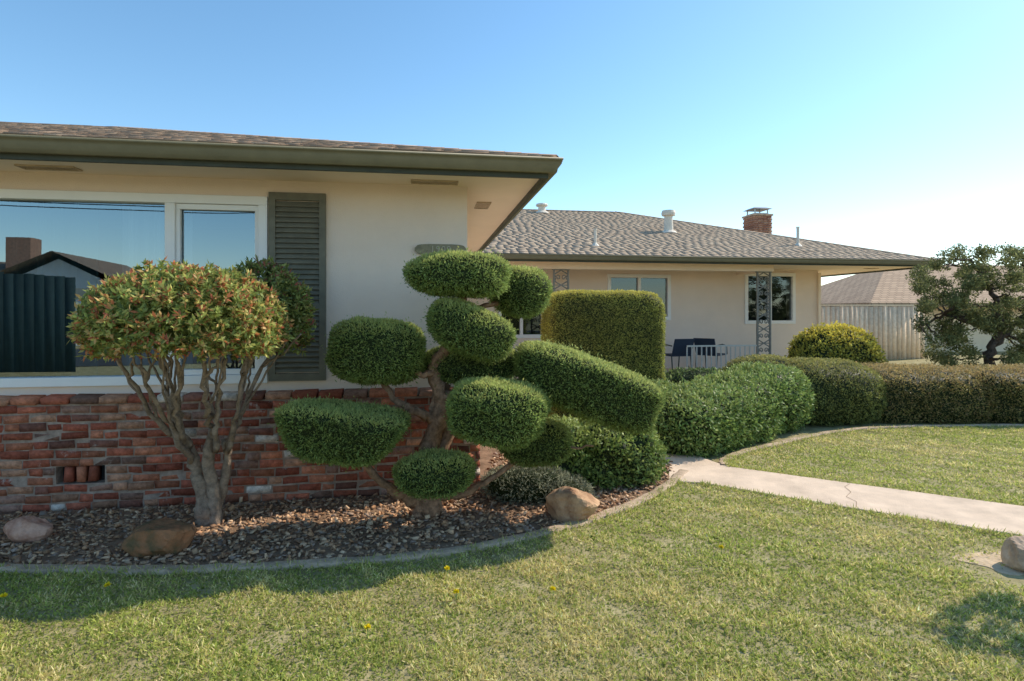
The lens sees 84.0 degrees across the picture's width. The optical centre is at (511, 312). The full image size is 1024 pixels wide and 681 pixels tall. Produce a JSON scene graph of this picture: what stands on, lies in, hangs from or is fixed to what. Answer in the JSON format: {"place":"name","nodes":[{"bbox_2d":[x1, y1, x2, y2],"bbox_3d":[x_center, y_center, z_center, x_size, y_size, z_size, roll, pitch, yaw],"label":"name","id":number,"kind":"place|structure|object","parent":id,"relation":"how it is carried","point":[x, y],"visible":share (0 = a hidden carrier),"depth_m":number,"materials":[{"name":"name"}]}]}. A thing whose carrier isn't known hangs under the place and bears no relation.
{"place":"outdoors","nodes":[
{"label":"outdoors","id":0,"kind":"place"},
{"bbox_2d":[0,446,679,566],"bbox_3d":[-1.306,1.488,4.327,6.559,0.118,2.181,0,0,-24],"label":"mulch","id":1,"kind":"object","parent":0,"point":[216,542],"visible":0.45,"depth_m":3.93,"materials":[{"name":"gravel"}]},
{"bbox_2d":[3,516,52,542],"bbox_3d":[-3.189,1.435,3.760,0.231,0.193,0.234,0,0,37],"label":"rock","id":2,"kind":"object","parent":1,"relation":"on","point":[25,529],"visible":0.81,"depth_m":3.70,"materials":[{"name":"grey stone"}]},
{"bbox_2d":[122,518,196,557],"bbox_3d":[-2.187,1.451,3.586,0.365,0.259,0.299,0,0,0],"label":"rock","id":3,"kind":"object","parent":1,"relation":"on","point":[161,537],"visible":0.9,"depth_m":3.46,"materials":[{"name":"brown stone"}]},
{"bbox_2d":[65,254,318,525],"bbox_3d":[-1.971,0.560,3.601,1.226,1.945,1.450,0,0,0],"label":"domed shrub","id":4,"kind":"object","parent":1,"relation":"on","point":[184,309],"visible":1,"depth_m":3.31,"materials":[{"name":"green plant"}]},
{"bbox_2d":[0,469,688,575],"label":"garden kerb","id":5,"kind":"structure","parent":1,"relation":"on","point":[446,552],"depth_m":3.38,"materials":[{"name":"concrete"}]},
{"bbox_2d":[267,246,669,517],"bbox_3d":[-0.225,0.555,4.060,2.713,2.054,1.176,0,0,0],"label":"topiary tree","id":6,"kind":"object","parent":1,"relation":"on","point":[478,360],"visible":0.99,"depth_m":3.85,"materials":[{"name":"green plant"}]},
{"bbox_2d":[478,460,597,506],"bbox_3d":[0.204,1.348,4.624,0.974,0.344,0.635,0,0,0],"label":"shrub","id":7,"kind":"object","parent":1,"relation":"on","point":[518,484],"visible":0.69,"depth_m":4.46,"materials":[{"name":"green plant"}]},
{"bbox_2d":[545,486,599,521],"bbox_3d":[0.442,1.424,4.150,0.389,0.315,0.255,0,0,19],"label":"rock","id":8,"kind":"object","parent":1,"relation":"on","point":[565,503],"visible":0.88,"depth_m":4.06,"materials":[{"name":"beige stone"}]},
{"bbox_2d":[520,413,670,489],"bbox_3d":[0.739,1.215,5.193,1.390,0.611,0.991,0,0,0],"label":"privet shrub","id":9,"kind":"object","parent":1,"relation":"on","point":[612,458],"visible":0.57,"depth_m":4.84,"materials":[{"name":"green plant"}]},
{"bbox_2d":[0,423,1023,680],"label":"lawn","id":10,"kind":"structure","parent":0,"point":[406,675],"depth_m":2.91,"materials":[{"name":"green plant"}]},
{"bbox_2d":[0,592,7,604],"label":"dandelion","id":11,"kind":"object","parent":10,"relation":"on","point":[3,595],"visible":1,"depth_m":2.90,"materials":[{"name":"yellow plant"}]},
{"bbox_2d":[104,582,110,595],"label":"dandelion","id":12,"kind":"object","parent":10,"relation":"on","point":[107,584],"visible":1,"depth_m":3.01,"materials":[{"name":"yellow plant"}]},
{"bbox_2d":[364,624,370,637],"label":"dandelion","id":13,"kind":"object","parent":10,"relation":"on","point":[366,626],"visible":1,"depth_m":2.61,"materials":[{"name":"yellow plant"}]},
{"bbox_2d":[453,589,458,599],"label":"dandelion","id":14,"kind":"object","parent":10,"relation":"on","point":[456,591],"visible":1,"depth_m":2.94,"materials":[{"name":"yellow plant"}]},
{"bbox_2d":[550,585,555,598],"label":"dandelion","id":15,"kind":"object","parent":10,"relation":"on","point":[553,587],"visible":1,"depth_m":2.97,"materials":[{"name":"yellow plant"}]},
{"bbox_2d":[718,424,1022,465],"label":"lawn kerb","id":16,"kind":"structure","parent":10,"relation":"on","point":[817,434],"depth_m":7.13,"materials":[{"name":"concrete"}]},
{"bbox_2d":[952,551,1023,575],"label":"dirt","id":17,"kind":"structure","parent":10,"relation":"on","point":[993,560],"depth_m":3.42,"materials":[{"name":"beige soil"}]},
{"bbox_2d":[1001,535,1023,571],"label":"rock","id":18,"kind":"object","parent":17,"relation":"on","point":[1012,552],"visible":0.94,"depth_m":3.33,"materials":[{"name":"grey stone"}]},
{"bbox_2d":[0,0,1023,284],"label":"sky","id":19,"kind":"structure","parent":0,"point":[897,126],"materials":[{"name":"blue"}]},
{"bbox_2d":[480,351,1014,462],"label":"ground","id":20,"kind":"structure","parent":0,"point":[810,429],"depth_m":7.65,"materials":[{"name":"grey concrete"}]},
{"bbox_2d":[0,121,944,513],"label":"house","id":21,"kind":"structure","parent":20,"relation":"on","point":[346,229],"depth_m":4.63,"materials":[{"name":"paint"}]},
{"bbox_2d":[0,200,98,376],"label":"curtain","id":22,"kind":"object","parent":21,"relation":"hanging from","point":[49,259],"visible":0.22,"depth_m":4.70,"materials":[{"name":"glass"}]},
{"bbox_2d":[0,189,267,387],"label":"window","id":23,"kind":"structure","parent":21,"relation":"in","point":[174,203],"depth_m":4.48,"materials":[{"name":"white plastic"}]},
{"bbox_2d":[122,203,192,375],"bbox_3d":[-2.992,0.025,4.811,0.542,1.950,0.088,0,0,-10],"label":"curtain","id":24,"kind":"object","parent":21,"relation":"hanging from","point":[143,231],"depth_m":4.80,"materials":[{"name":"glass"}]},
{"bbox_2d":[498,277,544,337],"bbox_3d":[0.217,-0.152,13.262,1.108,1.504,0.100,0,0,-9],"label":"window","id":25,"kind":"structure","parent":21,"relation":"in","point":[520,335],"depth_m":13.22,"materials":[{"name":"white plastic"}]},
{"bbox_2d":[607,274,670,319],"bbox_3d":[3.055,-0.363,13.696,1.593,1.105,0.100,0,0,-9],"label":"window","id":26,"kind":"structure","parent":21,"relation":"in","point":[668,277],"depth_m":13.69,"materials":[{"name":"white plastic"}]},
{"bbox_2d":[663,339,694,369],"bbox_3d":[3.759,0.971,12.976,0.564,0.762,0.644,0,0,-18],"label":"patio chair","id":27,"kind":"object","parent":21,"relation":"on","point":[679,347],"visible":0.66,"depth_m":12.73,"materials":[{"name":"blue"}]},
{"bbox_2d":[693,338,727,367],"bbox_3d":[4.588,0.971,13.173,0.644,0.762,0.564,0,0,-45],"label":"patio chair","id":28,"kind":"object","parent":21,"relation":"on","point":[703,341],"visible":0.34,"depth_m":13.00,"materials":[{"name":"blue"}]},
{"bbox_2d":[745,273,795,323],"bbox_3d":[6.433,-0.350,14.212,1.369,1.272,0.100,0,0,-9],"label":"window","id":29,"kind":"structure","parent":21,"relation":"in","point":[792,276],"depth_m":14.22,"materials":[{"name":"white plastic"}]},
{"bbox_2d":[540,288,666,421],"bbox_3d":[1.240,0.598,7.949,1.651,1.845,1.066,0,0,-6],"label":"box hedge","id":30,"kind":"object","parent":20,"relation":"on","point":[620,327],"visible":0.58,"depth_m":7.49,"materials":[{"name":"green plant"}]},
{"bbox_2d":[664,366,720,384],"bbox_3d":[3.973,1.217,9.872,2.886,0.606,1.232,0,0,14],"label":"porch shrub","id":31,"kind":"object","parent":20,"relation":"on","point":[678,374],"visible":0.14,"depth_m":9.83,"materials":[{"name":"green plant"}]},
{"bbox_2d":[641,359,816,458],"bbox_3d":[2.360,1.063,7.245,3.085,0.913,2.006,0,0,-39],"label":"privet hedge","id":32,"kind":"object","parent":20,"relation":"on","point":[742,403],"visible":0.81,"depth_m":6.37,"materials":[{"name":"green plant"}]},
{"bbox_2d":[720,354,888,426],"bbox_3d":[4.152,1.052,8.175,2.195,0.935,1.549,0,0,0],"label":"round hedge","id":33,"kind":"object","parent":20,"relation":"on","point":[848,391],"visible":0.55,"depth_m":7.57,"materials":[{"name":"green plant"}]},
{"bbox_2d":[783,320,888,363],"bbox_3d":[5.657,0.825,10.004,1.580,1.389,1.350,0,0,0],"label":"golden shrub","id":34,"kind":"object","parent":20,"relation":"on","point":[845,341],"visible":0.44,"depth_m":9.66,"materials":[{"name":"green plant"}]},
{"bbox_2d":[821,305,924,358],"bbox_3d":[11.149,0.652,18.308,4.750,1.803,0.092,0,0,-8],"label":"board fence","id":35,"kind":"object","parent":20,"relation":"on","point":[890,327],"visible":0.4,"depth_m":18.42,"materials":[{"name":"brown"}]},
{"bbox_2d":[821,265,1023,351],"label":"neighbour house","id":36,"kind":"structure","parent":20,"relation":"on","point":[885,288],"depth_m":22.26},
{"bbox_2d":[945,314,1023,351],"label":"garage door","id":37,"kind":"structure","parent":36,"relation":"in","point":[981,340],"depth_m":22.08,"materials":[{"name":"white"}]},
{"bbox_2d":[856,360,1023,424],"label":"long hedge","id":38,"kind":"object","parent":20,"relation":"on","point":[945,394],"visible":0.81,"depth_m":7.71,"materials":[{"name":"green plant"}]},
{"bbox_2d":[905,241,1023,366],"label":"pine tree","id":39,"kind":"object","parent":20,"relation":"on","point":[996,319],"visible":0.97,"depth_m":10.56,"materials":[{"name":"green plant"}]},
{"bbox_2d":[546,417,1023,535],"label":"walkway","id":40,"kind":"structure","parent":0,"point":[985,514],"depth_m":4.59,"materials":[{"name":"concrete"}]}
]}

